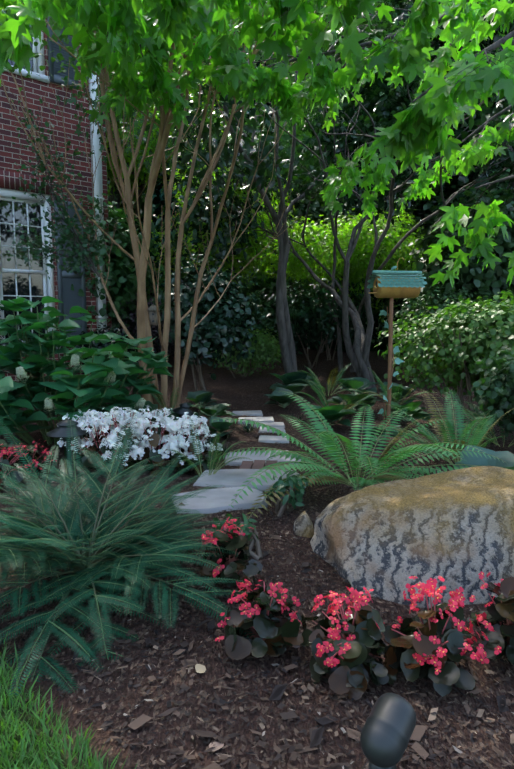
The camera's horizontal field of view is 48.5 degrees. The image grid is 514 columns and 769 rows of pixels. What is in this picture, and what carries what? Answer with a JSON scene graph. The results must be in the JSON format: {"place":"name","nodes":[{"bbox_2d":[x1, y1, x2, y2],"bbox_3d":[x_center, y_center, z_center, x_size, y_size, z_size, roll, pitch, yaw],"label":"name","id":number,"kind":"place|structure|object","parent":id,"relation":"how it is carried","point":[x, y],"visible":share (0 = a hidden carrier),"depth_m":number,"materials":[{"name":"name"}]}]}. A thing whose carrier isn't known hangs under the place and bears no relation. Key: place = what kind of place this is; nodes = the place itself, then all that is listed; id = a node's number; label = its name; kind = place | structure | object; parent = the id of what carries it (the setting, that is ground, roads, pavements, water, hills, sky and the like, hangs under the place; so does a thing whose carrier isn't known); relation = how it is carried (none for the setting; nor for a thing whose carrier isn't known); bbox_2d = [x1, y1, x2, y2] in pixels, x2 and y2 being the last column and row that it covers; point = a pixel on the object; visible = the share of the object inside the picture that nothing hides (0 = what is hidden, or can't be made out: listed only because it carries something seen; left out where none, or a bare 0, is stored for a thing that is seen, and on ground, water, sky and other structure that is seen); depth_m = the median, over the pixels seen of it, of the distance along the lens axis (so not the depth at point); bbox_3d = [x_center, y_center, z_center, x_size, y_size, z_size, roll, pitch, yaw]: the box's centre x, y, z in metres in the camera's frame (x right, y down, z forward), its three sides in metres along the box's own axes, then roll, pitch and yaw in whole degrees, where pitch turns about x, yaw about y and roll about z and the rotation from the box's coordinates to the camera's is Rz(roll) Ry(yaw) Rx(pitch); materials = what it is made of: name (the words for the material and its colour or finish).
{"place":"outdoors","nodes":[
{"label":"outdoors","id":0,"kind":"place"},
{"bbox_2d":[0,632,136,768],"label":"lawn","id":1,"kind":"structure","parent":0,"point":[22,744],"depth_m":1.26,"materials":[{"name":"green plant"}]},
{"bbox_2d":[203,413,306,457],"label":"mondo grass","id":2,"kind":"structure","parent":0,"point":[248,428],"depth_m":4.51,"materials":[{"name":"green plant"}]},
{"bbox_2d":[0,339,513,768],"bbox_3d":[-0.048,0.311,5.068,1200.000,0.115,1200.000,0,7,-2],"label":"ground","id":3,"kind":"structure","parent":0,"point":[246,393],"depth_m":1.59,"materials":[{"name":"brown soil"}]},
{"bbox_2d":[0,304,20,370],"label":"shrub","id":4,"kind":"object","parent":3,"relation":"on","point":[7,334],"visible":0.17,"depth_m":7.00,"materials":[{"name":"green plant"}]},
{"bbox_2d":[0,439,58,484],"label":"red flowers","id":5,"kind":"object","parent":3,"relation":"on","point":[9,456],"visible":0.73,"depth_m":3.06,"materials":[{"name":"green plant"}]},
{"bbox_2d":[0,9,111,381],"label":"house","id":6,"kind":"structure","parent":3,"relation":"on","point":[25,281],"depth_m":7.78,"materials":[{"name":"brick"}]},
{"bbox_2d":[46,419,88,474],"bbox_3d":[-1.064,0.376,3.224,0.230,0.368,0.230,0,7,-2],"label":"path light","id":7,"kind":"object","parent":3,"relation":"on","point":[60,431],"visible":0.73,"depth_m":3.16,"materials":[{"name":"black metal"}]},
{"bbox_2d":[0,296,173,449],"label":"hydrangea","id":8,"kind":"object","parent":3,"relation":"on","point":[113,369],"visible":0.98,"depth_m":3.98,"materials":[{"name":"green plant"}]},
{"bbox_2d":[69,322,138,373],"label":"shrub","id":9,"kind":"object","parent":3,"relation":"on","point":[99,345],"visible":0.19,"depth_m":7.62,"materials":[{"name":"green plant"}]},
{"bbox_2d":[106,36,119,226],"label":"tree","id":10,"kind":"object","parent":3,"relation":"on","point":[111,198],"depth_m":11.81,"materials":[{"name":"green plant"}]},
{"bbox_2d":[69,194,164,336],"bbox_3d":[-2.625,-1.487,8.996,1.904,2.775,2.230,-6,9,-42],"label":"tree","id":11,"kind":"object","parent":3,"relation":"on","point":[122,282],"visible":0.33,"depth_m":8.49,"materials":[{"name":"green plant"}]},
{"bbox_2d":[0,415,256,695],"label":"plum yew","id":12,"kind":"object","parent":3,"relation":"on","point":[61,546],"visible":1,"depth_m":1.87,"materials":[{"name":"green plant"}]},
{"bbox_2d":[57,405,222,475],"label":"white flowers","id":13,"kind":"object","parent":3,"relation":"on","point":[156,434],"visible":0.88,"depth_m":3.25,"materials":[{"name":"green plant"}]},
{"bbox_2d":[132,401,162,413],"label":"plant","id":14,"kind":"object","parent":3,"relation":"on","point":[152,407],"visible":0.15,"depth_m":4.85,"materials":[{"name":"green plant"}]},
{"bbox_2d":[112,284,183,376],"bbox_3d":[-1.454,-0.809,8.686,1.594,1.447,1.130,0,7,-2],"label":"bush","id":15,"kind":"object","parent":3,"relation":"on","point":[154,331],"visible":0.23,"depth_m":8.57,"materials":[{"name":"green plant"}]},
{"bbox_2d":[120,178,192,261],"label":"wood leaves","id":16,"kind":"object","parent":3,"relation":"on","point":[142,203],"visible":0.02,"depth_m":13.27,"materials":[{"name":"green plant"}]},
{"bbox_2d":[105,52,230,334],"bbox_3d":[-3.114,-3.977,12.159,5.259,6.952,5.772,0,7,-2],"label":"sunlit tree","id":17,"kind":"object","parent":3,"relation":"on","point":[129,160],"depth_m":11.22,"materials":[{"name":"green plant"}]},
{"bbox_2d":[0,0,341,411],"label":"crape myrtle","id":18,"kind":"object","parent":3,"relation":"on","point":[143,322],"depth_m":5.12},
{"bbox_2d":[147,304,159,324],"bbox_3d":[-0.980,-0.661,5.408,0.112,0.200,0.112,0,7,-2],"label":"rustic birdhouse","id":19,"kind":"object","parent":18,"relation":"on","point":[153,317],"visible":0.92,"depth_m":5.38,"materials":[{"name":"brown wood"}]},
{"bbox_2d":[2,0,513,267],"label":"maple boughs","id":20,"kind":"object","parent":18,"relation":"attached to","point":[491,47],"visible":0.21,"depth_m":3.85,"materials":[{"name":"green plant"}]},
{"bbox_2d":[0,0,513,287],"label":"maple leaves","id":21,"kind":"object","parent":20,"relation":"attached to","point":[179,24],"visible":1,"depth_m":3.48,"materials":[{"name":"green plant"}]},
{"bbox_2d":[130,129,218,349],"bbox_3d":[-1.640,-3.109,11.995,3.376,4.854,3.241,0,7,-2],"label":"tree","id":22,"kind":"object","parent":3,"relation":"on","point":[159,202],"visible":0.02,"depth_m":11.57,"materials":[{"name":"green plant"}]},
{"bbox_2d":[147,382,203,411],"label":"fern","id":23,"kind":"object","parent":3,"relation":"on","point":[172,400],"visible":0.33,"depth_m":5.23,"materials":[{"name":"green plant"}]},
{"bbox_2d":[106,45,254,353],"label":"tree leaves","id":24,"kind":"object","parent":3,"relation":"on","point":[127,165],"depth_m":11.26,"materials":[{"name":"green plant"}]},
{"bbox_2d":[173,402,193,417],"bbox_3d":[-0.578,0.298,4.492,0.168,0.319,0.170,0,7,-2],"label":"path light","id":25,"kind":"object","parent":3,"relation":"on","point":[183,408],"visible":0.79,"depth_m":4.44,"materials":[{"name":"black metal"}]},
{"bbox_2d":[165,408,209,419],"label":"hosta","id":26,"kind":"object","parent":3,"relation":"on","point":[177,415],"depth_m":4.55,"materials":[{"name":"green plant"}]},
{"bbox_2d":[185,390,216,407],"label":"plant","id":27,"kind":"object","parent":3,"relation":"on","point":[197,397],"visible":0.81,"depth_m":5.72,"materials":[{"name":"green plant"}]},
{"bbox_2d":[163,417,249,475],"bbox_3d":[-0.239,0.360,2.998,0.392,0.304,0.355,2,7,16],"label":"fern","id":28,"kind":"object","parent":3,"relation":"on","point":[219,448],"visible":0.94,"depth_m":3.06,"materials":[{"name":"green plant"}]},
{"bbox_2d":[156,253,264,390],"bbox_3d":[-0.496,-0.679,6.626,1.320,1.664,0.988,-2,7,-19],"label":"bush","id":29,"kind":"object","parent":3,"relation":"on","point":[218,327],"visible":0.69,"depth_m":6.39,"materials":[{"name":"green plant"}]},
{"bbox_2d":[120,103,303,252],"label":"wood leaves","id":30,"kind":"object","parent":3,"relation":"on","point":[145,184],"depth_m":15.84,"materials":[{"name":"green plant"}]},
{"bbox_2d":[199,403,235,418],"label":"plant","id":31,"kind":"object","parent":3,"relation":"on","point":[216,410],"visible":0.83,"depth_m":5.08,"materials":[{"name":"green plant"}]},
{"bbox_2d":[187,197,251,369],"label":"tree","id":32,"kind":"object","parent":3,"relation":"on","point":[231,281],"visible":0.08,"depth_m":9.64,"materials":[{"name":"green plant"}]},
{"bbox_2d":[149,148,322,284],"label":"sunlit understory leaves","id":33,"kind":"object","parent":32,"relation":"attached to","point":[264,267],"visible":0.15,"depth_m":8.89,"materials":[{"name":"green plant"}]},
{"bbox_2d":[208,416,233,436],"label":"hosta","id":34,"kind":"object","parent":3,"relation":"on","point":[220,424],"depth_m":4.35,"materials":[{"name":"green plant"}]},
{"bbox_2d":[149,213,303,361],"bbox_3d":[-0.674,-1.946,11.189,3.338,3.127,2.076,3,7,20],"label":"tree","id":35,"kind":"object","parent":3,"relation":"on","point":[259,280],"visible":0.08,"depth_m":10.85,"materials":[{"name":"green plant"}]},
{"bbox_2d":[212,513,262,560],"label":"perennial","id":36,"kind":"object","parent":3,"relation":"on","point":[253,540],"visible":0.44,"depth_m":2.16,"materials":[{"name":"green plant"}]},
{"bbox_2d":[172,410,305,513],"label":"stepping stone path","id":37,"kind":"structure","parent":3,"relation":"on","point":[216,500],"depth_m":3.00,"materials":[{"name":"grey stone"}]},
{"bbox_2d":[174,14,304,164],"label":"tree leaves","id":38,"kind":"object","parent":3,"relation":"on","point":[259,52],"visible":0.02,"depth_m":17.01,"materials":[{"name":"green plant"}]},
{"bbox_2d":[212,329,281,377],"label":"shrub","id":39,"kind":"object","parent":3,"relation":"on","point":[265,350],"visible":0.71,"depth_m":8.40,"materials":[{"name":"green plant"}]},
{"bbox_2d":[201,57,336,343],"bbox_3d":[0.024,-4.011,12.875,3.877,6.269,4.005,0,7,-2],"label":"tree","id":40,"kind":"object","parent":3,"relation":"on","point":[248,117],"visible":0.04,"depth_m":12.26,"materials":[{"name":"green plant"}]},
{"bbox_2d":[122,251,424,351],"bbox_3d":[0.094,-2.364,17.688,29.651,4.535,7.560,0,7,-2],"label":"boundary hedge","id":41,"kind":"object","parent":3,"relation":"on","point":[382,347],"visible":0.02,"depth_m":15.03,"materials":[{"name":"green plant"}]},
{"bbox_2d":[55,0,505,393],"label":"tree","id":42,"kind":"object","parent":3,"relation":"on","point":[307,160],"depth_m":7.14,"materials":[{"name":"green plant"}]},
{"bbox_2d":[264,388,304,407],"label":"plant","id":43,"kind":"object","parent":3,"relation":"on","point":[281,398],"visible":0.96,"depth_m":5.76,"materials":[{"name":"green plant"}]},
{"bbox_2d":[267,471,308,516],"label":"perennial","id":44,"kind":"object","parent":3,"relation":"on","point":[293,480],"visible":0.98,"depth_m":2.54,"materials":[{"name":"green plant"}]},
{"bbox_2d":[219,6,357,345],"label":"tree leaves","id":45,"kind":"object","parent":3,"relation":"on","point":[316,13],"depth_m":12.73,"materials":[{"name":"green plant"}]},
{"bbox_2d":[288,0,513,224],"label":"tree","id":46,"kind":"object","parent":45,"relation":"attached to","point":[438,43],"depth_m":9.03,"materials":[{"name":"green plant"}]},
{"bbox_2d":[269,383,308,395],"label":"plant","id":47,"kind":"object","parent":3,"relation":"on","point":[296,388],"visible":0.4,"depth_m":6.17,"materials":[{"name":"green plant"}]},
{"bbox_2d":[269,371,316,387],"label":"hosta","id":48,"kind":"object","parent":3,"relation":"on","point":[287,379],"visible":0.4,"depth_m":6.82,"materials":[{"name":"green plant"}]},
{"bbox_2d":[293,511,313,537],"bbox_3d":[0.196,0.616,2.371,0.090,0.179,0.101,0,7,-2],"label":"rock","id":49,"kind":"object","parent":3,"relation":"on","point":[303,526],"visible":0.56,"depth_m":2.34,"materials":[{"name":"stone"}]},
{"bbox_2d":[245,277,375,368],"bbox_3d":[0.943,-1.096,10.033,2.401,1.668,1.869,0,7,-2],"label":"bush","id":50,"kind":"object","parent":3,"relation":"on","point":[313,313],"visible":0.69,"depth_m":9.77,"materials":[{"name":"green plant"}]},
{"bbox_2d":[317,217,323,352],"bbox_3d":[1.621,-4.543,14.108,0.156,7.500,0.180,0,7,-2],"label":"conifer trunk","id":51,"kind":"object","parent":3,"relation":"on","point":[322,351],"visible":0.17,"depth_m":14.49,"materials":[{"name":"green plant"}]},
{"bbox_2d":[291,363,364,395],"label":"fern","id":52,"kind":"object","parent":3,"relation":"on","point":[332,385],"visible":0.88,"depth_m":6.47,"materials":[{"name":"green plant"}]},
{"bbox_2d":[143,43,513,390],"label":"tree","id":53,"kind":"object","parent":3,"relation":"on","point":[225,158],"depth_m":7.02,"materials":[{"name":"green plant"}]},
{"bbox_2d":[255,117,403,337],"bbox_3d":[1.613,-4.724,14.152,4.224,7.164,4.360,0,7,-2],"label":"tree","id":54,"kind":"object","parent":3,"relation":"on","point":[364,314],"depth_m":13.50,"materials":[{"name":"green plant"}]},
{"bbox_2d":[304,405,356,426],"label":"plant","id":55,"kind":"object","parent":3,"relation":"on","point":[331,414],"visible":0.85,"depth_m":4.67,"materials":[{"name":"green plant"}]},
{"bbox_2d":[293,378,375,420],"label":"fern","id":56,"kind":"object","parent":3,"relation":"on","point":[315,390],"visible":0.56,"depth_m":5.03,"materials":[{"name":"green plant"}]},
{"bbox_2d":[262,1,412,211],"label":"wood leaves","id":57,"kind":"object","parent":3,"relation":"on","point":[315,159],"depth_m":14.47,"materials":[{"name":"green plant"}]},
{"bbox_2d":[300,244,383,371],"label":"tree","id":58,"kind":"object","parent":3,"relation":"on","point":[340,354],"visible":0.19,"depth_m":9.51,"materials":[{"name":"grey plant"}]},
{"bbox_2d":[271,202,425,309],"bbox_3d":[1.532,-2.119,9.291,2.696,1.792,2.534,0,7,-2],"label":"bush","id":59,"kind":"object","parent":58,"relation":"on","point":[363,249],"visible":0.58,"depth_m":8.76,"materials":[{"name":"green plant"}]},
{"bbox_2d":[266,164,430,359],"bbox_3d":[1.730,-2.744,11.725,3.577,4.584,2.283,3,8,23],"label":"tree","id":60,"kind":"object","parent":3,"relation":"on","point":[314,214],"visible":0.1,"depth_m":11.61,"materials":[{"name":"green plant"}]},
{"bbox_2d":[327,394,380,410],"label":"plant","id":61,"kind":"object","parent":3,"relation":"on","point":[340,398],"visible":0.67,"depth_m":5.39,"materials":[{"name":"green plant"}]},
{"bbox_2d":[196,517,513,700],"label":"begonia flowers","id":62,"kind":"object","parent":3,"relation":"on","point":[347,662],"visible":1,"depth_m":1.51,"materials":[{"name":"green plant"}]},
{"bbox_2d":[338,377,376,394],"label":"hosta","id":63,"kind":"object","parent":3,"relation":"on","point":[359,383],"visible":0.81,"depth_m":6.61,"materials":[{"name":"green plant"}]},
{"bbox_2d":[208,391,507,518],"bbox_3d":[0.551,0.337,2.911,1.620,0.514,1.375,0,7,-2],"label":"fern","id":64,"kind":"object","parent":3,"relation":"on","point":[327,441],"visible":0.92,"depth_m":2.86,"materials":[{"name":"green plant"}]},
{"bbox_2d":[353,425,404,440],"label":"plant","id":65,"kind":"object","parent":3,"relation":"on","point":[395,433],"visible":0.35,"depth_m":4.19,"materials":[{"name":"green plant"}]},
{"bbox_2d":[360,693,415,768],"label":"garden spotlight","id":66,"kind":"object","parent":3,"relation":"on","point":[388,729],"visible":1,"depth_m":1.07,"materials":[{"name":"black metal"}]},
{"bbox_2d":[367,257,426,463],"bbox_3d":[0.825,-0.077,3.475,0.331,1.368,0.182,-1,7,-11],"label":"bird feeder","id":67,"kind":"object","parent":3,"relation":"on","point":[390,285],"visible":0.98,"depth_m":3.40,"materials":[{"name":"teal wood"}]},
{"bbox_2d":[379,382,415,402],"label":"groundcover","id":68,"kind":"object","parent":3,"relation":"on","point":[405,389],"visible":0.56,"depth_m":6.02,"materials":[{"name":"green plant"}]},
{"bbox_2d":[364,368,433,404],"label":"fern","id":69,"kind":"object","parent":3,"relation":"on","point":[396,396],"visible":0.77,"depth_m":5.59,"materials":[{"name":"green plant"}]},
{"bbox_2d":[382,401,432,421],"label":"plant","id":70,"kind":"object","parent":3,"relation":"on","point":[416,411],"visible":0.69,"depth_m":4.94,"materials":[{"name":"green plant"}]},
{"bbox_2d":[310,466,513,607],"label":"boulder","id":71,"kind":"object","parent":3,"relation":"on","point":[454,529],"visible":0.69,"depth_m":1.94,"materials":[{"name":"stone"}]},
{"bbox_2d":[371,279,499,385],"bbox_3d":[2.534,-0.680,7.606,1.913,1.470,1.933,0,7,-2],"label":"shrub","id":72,"kind":"object","parent":3,"relation":"on","point":[406,310],"visible":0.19,"depth_m":7.31,"materials":[{"name":"green plant"}]},
{"bbox_2d":[364,388,513,463],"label":"fern","id":73,"kind":"object","parent":3,"relation":"on","point":[476,437],"visible":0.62,"depth_m":3.53,"materials":[{"name":"green plant"}]},
{"bbox_2d":[368,124,510,321],"bbox_3d":[3.891,-2.957,11.319,3.890,5.125,3.816,0,7,-2],"label":"tree","id":74,"kind":"object","parent":3,"relation":"on","point":[428,204],"visible":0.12,"depth_m":10.40,"materials":[{"name":"green plant"}]},
{"bbox_2d":[373,289,513,427],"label":"shrub","id":75,"kind":"object","parent":3,"relation":"on","point":[470,337],"visible":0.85,"depth_m":4.66,"materials":[{"name":"green plant"}]},
{"bbox_2d":[405,186,513,314],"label":"tree","id":76,"kind":"object","parent":3,"relation":"on","point":[473,274],"visible":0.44,"depth_m":7.46,"materials":[{"name":"green plant"}]},
{"bbox_2d":[428,397,513,446],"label":"fern","id":77,"kind":"object","parent":3,"relation":"on","point":[477,414],"visible":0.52,"depth_m":4.13,"materials":[{"name":"green plant"}]},
{"bbox_2d":[431,168,513,223],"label":"tree","id":78,"kind":"object","parent":3,"relation":"on","point":[509,193],"depth_m":9.28,"materials":[{"name":"green plant"}]},
{"bbox_2d":[455,445,513,469],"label":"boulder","id":79,"kind":"object","parent":3,"relation":"on","point":[507,457],"visible":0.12,"depth_m":2.96,"materials":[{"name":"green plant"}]},
{"bbox_2d":[467,345,513,439],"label":"shrub","id":80,"kind":"object","parent":3,"relation":"on","point":[491,392],"visible":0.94,"depth_m":3.72,"materials":[{"name":"green plant"}]},
{"bbox_2d":[293,2,511,305],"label":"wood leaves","id":81,"kind":"object","parent":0,"point":[349,155],"depth_m":12.61,"materials":[{"name":"green plant"}]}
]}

